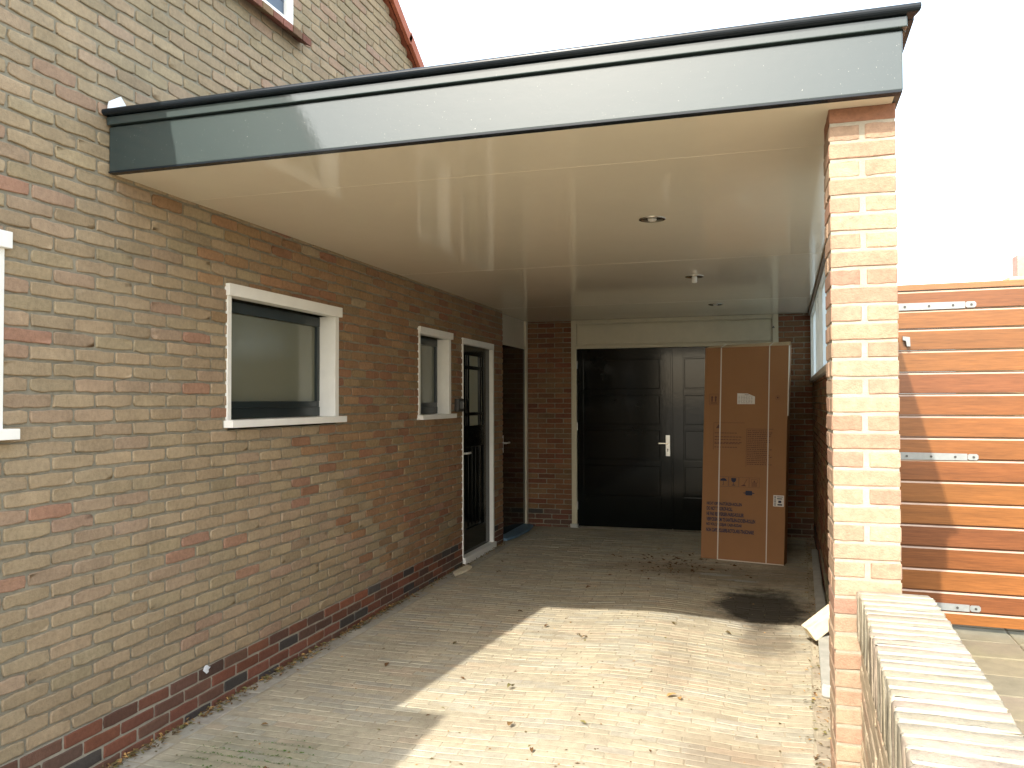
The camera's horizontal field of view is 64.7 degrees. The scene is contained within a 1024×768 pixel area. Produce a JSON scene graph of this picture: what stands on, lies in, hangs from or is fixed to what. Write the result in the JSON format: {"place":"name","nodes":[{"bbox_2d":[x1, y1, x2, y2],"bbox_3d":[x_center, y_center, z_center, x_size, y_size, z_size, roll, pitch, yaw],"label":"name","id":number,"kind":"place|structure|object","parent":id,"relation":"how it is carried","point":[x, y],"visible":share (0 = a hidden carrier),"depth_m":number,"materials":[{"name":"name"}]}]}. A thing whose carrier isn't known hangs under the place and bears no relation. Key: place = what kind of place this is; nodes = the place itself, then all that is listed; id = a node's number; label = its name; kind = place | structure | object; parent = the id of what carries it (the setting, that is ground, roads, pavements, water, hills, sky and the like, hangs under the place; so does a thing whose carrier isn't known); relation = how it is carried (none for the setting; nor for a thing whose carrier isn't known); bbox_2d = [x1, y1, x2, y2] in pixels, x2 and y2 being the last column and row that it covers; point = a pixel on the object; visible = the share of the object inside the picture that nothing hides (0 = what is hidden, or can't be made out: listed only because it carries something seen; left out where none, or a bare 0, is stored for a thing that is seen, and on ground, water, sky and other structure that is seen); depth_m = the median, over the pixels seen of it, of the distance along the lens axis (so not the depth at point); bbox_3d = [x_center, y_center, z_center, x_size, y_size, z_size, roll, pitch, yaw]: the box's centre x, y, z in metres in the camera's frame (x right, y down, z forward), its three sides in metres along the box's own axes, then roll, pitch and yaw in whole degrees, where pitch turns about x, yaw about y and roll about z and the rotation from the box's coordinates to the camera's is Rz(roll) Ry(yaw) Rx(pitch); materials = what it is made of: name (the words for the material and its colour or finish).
{"place":"outdoors","nodes":[
{"label":"outdoors","id":0,"kind":"place"},
{"bbox_2d":[108,526,830,767],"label":"driveway","id":1,"kind":"structure","parent":0,"point":[701,675],"depth_m":4.21,"materials":[{"name":"brick"}]},
{"bbox_2d":[177,733,323,767],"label":"moss","id":2,"kind":"object","parent":1,"relation":"on","point":[250,752],"visible":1,"depth_m":3.30,"materials":[{"name":"plant"}]},
{"bbox_2d":[453,565,471,575],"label":"stone slab","id":3,"kind":"structure","parent":1,"relation":"on","point":[463,569],"depth_m":6.80,"materials":[{"name":"beige stone"}]},
{"bbox_2d":[101,531,830,767],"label":"leaf litter","id":4,"kind":"object","parent":1,"relation":"on","point":[133,753],"visible":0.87,"depth_m":4.30,"materials":[{"name":"brown plant"}]},
{"bbox_2d":[101,2,921,767],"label":"carport","id":5,"kind":"object","parent":1,"relation":"on","point":[755,164],"visible":0.89,"depth_m":3.20,"materials":[{"name":"beige paint"}]},
{"bbox_2d":[576,347,671,528],"bbox_3d":[1.248,0.604,9.061,1.067,2.008,0.111,-1,-1,17],"label":"garage door","id":6,"kind":"structure","parent":5,"relation":"in","point":[624,394],"depth_m":9.07,"materials":[{"name":"black paint"}]},
{"bbox_2d":[639,216,665,222],"bbox_3d":[0.709,-0.831,4.085,0.134,0.008,0.134,-1,-1,17],"label":"ceiling light","id":7,"kind":"object","parent":5,"relation":"attached to","point":[650,219],"visible":1,"depth_m":4.08,"materials":[{"name":"silver metal"}]},
{"bbox_2d":[670,347,706,530],"bbox_3d":[2.275,0.595,8.782,1.075,2.008,0.055,-1,-1,17],"label":"garage door","id":8,"kind":"structure","parent":5,"relation":"in","point":[687,364],"depth_m":8.87,"materials":[{"name":"black paint"}]},
{"bbox_2d":[685,275,703,282],"bbox_3d":[1.353,-0.773,5.990,0.136,0.046,0.136,-1,-1,17],"label":"ceiling light","id":9,"kind":"object","parent":5,"relation":"attached to","point":[694,278],"visible":1,"depth_m":5.97,"materials":[{"name":"silver metal"}]},
{"bbox_2d":[808,244,826,381],"bbox_3d":[2.232,-0.438,5.727,0.104,0.731,5.843,-1,-1,19],"label":"side window","id":10,"kind":"structure","parent":5,"relation":"in","point":[817,311],"depth_m":6.34,"materials":[{"name":"white paint"}]},
{"bbox_2d":[701,341,791,565],"bbox_3d":[2.102,0.608,7.265,0.800,1.955,0.141,-1,-1,29],"label":"cardboard box","id":11,"kind":"object","parent":1,"relation":"on","point":[746,436],"visible":1,"depth_m":7.20,"materials":[{"name":"brown cardboard"}]},
{"bbox_2d":[812,549,830,697],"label":"edging beam","id":12,"kind":"structure","parent":1,"relation":"on","point":[823,645],"depth_m":4.66,"materials":[{"name":"concrete"}]},
{"bbox_2d":[801,604,829,640],"bbox_3d":[1.824,1.401,4.750,0.215,0.188,0.100,0,-1,-3],"label":"stone block","id":13,"kind":"object","parent":12,"relation":"on","point":[815,626],"depth_m":4.70,"materials":[{"name":"white stone"}]},
{"bbox_2d":[856,591,1023,767],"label":"garden wall","id":14,"kind":"structure","parent":1,"relation":"on","point":[931,698],"depth_m":1.68,"materials":[{"name":"brick"}]},
{"bbox_2d":[398,0,1023,393],"label":"sky","id":15,"kind":"structure","parent":0,"point":[959,119],"materials":[{"name":"white"}]},
{"bbox_2d":[820,549,1023,734],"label":"terrace","id":16,"kind":"structure","parent":0,"point":[997,654],"depth_m":3.92,"materials":[{"name":"concrete"}]},
{"bbox_2d":[897,279,1023,629],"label":"wooden gate","id":17,"kind":"structure","parent":16,"relation":"on","point":[961,449],"depth_m":4.36,"materials":[{"name":"brown wood"}]},
{"bbox_2d":[959,255,1023,370],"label":"neighbour house","id":18,"kind":"structure","parent":0,"point":[1017,267],"depth_m":26.60,"materials":[{"name":"white"}]},
{"label":"ground","id":19,"kind":"structure","parent":0,"visible":0},
{"bbox_2d":[0,0,532,767],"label":"brick house","id":20,"kind":"structure","parent":19,"relation":"on","point":[236,454],"depth_m":3.71,"materials":[{"name":"brick"}]},
{"bbox_2d":[0,229,19,439],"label":"window","id":21,"kind":"structure","parent":20,"relation":"in","point":[6,237],"depth_m":2.76,"materials":[{"name":"white paint"}]},
{"bbox_2d":[246,0,311,46],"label":"window","id":22,"kind":"structure","parent":20,"relation":"in","point":[280,12],"depth_m":4.41,"materials":[{"name":"white paint"}]},
{"bbox_2d":[224,283,346,427],"bbox_3d":[-1.282,-0.129,4.500,0.195,0.708,1.149,-1,-1,17],"label":"window","id":23,"kind":"structure","parent":20,"relation":"in","point":[284,365],"depth_m":4.55,"materials":[{"name":"white paint"}]},
{"bbox_2d":[417,326,456,419],"bbox_3d":[-0.667,-0.077,6.553,0.195,0.719,0.731,-1,-1,17],"label":"window","id":24,"kind":"structure","parent":20,"relation":"in","point":[434,360],"depth_m":6.76,"materials":[{"name":"white paint"}]},
{"bbox_2d":[464,345,489,554],"bbox_3d":[-0.336,0.594,7.545,0.092,1.883,0.838,-1,-1,17],"label":"door","id":25,"kind":"structure","parent":20,"relation":"in","point":[476,360],"depth_m":7.61,"materials":[{"name":"black paint"}]},
{"bbox_2d":[502,345,524,533],"bbox_3d":[0.007,0.589,8.817,0.096,1.995,1.015,-1,-1,17],"label":"door","id":26,"kind":"structure","parent":20,"relation":"in","point":[513,358],"depth_m":8.87,"materials":[{"name":"black paint"}]}
]}

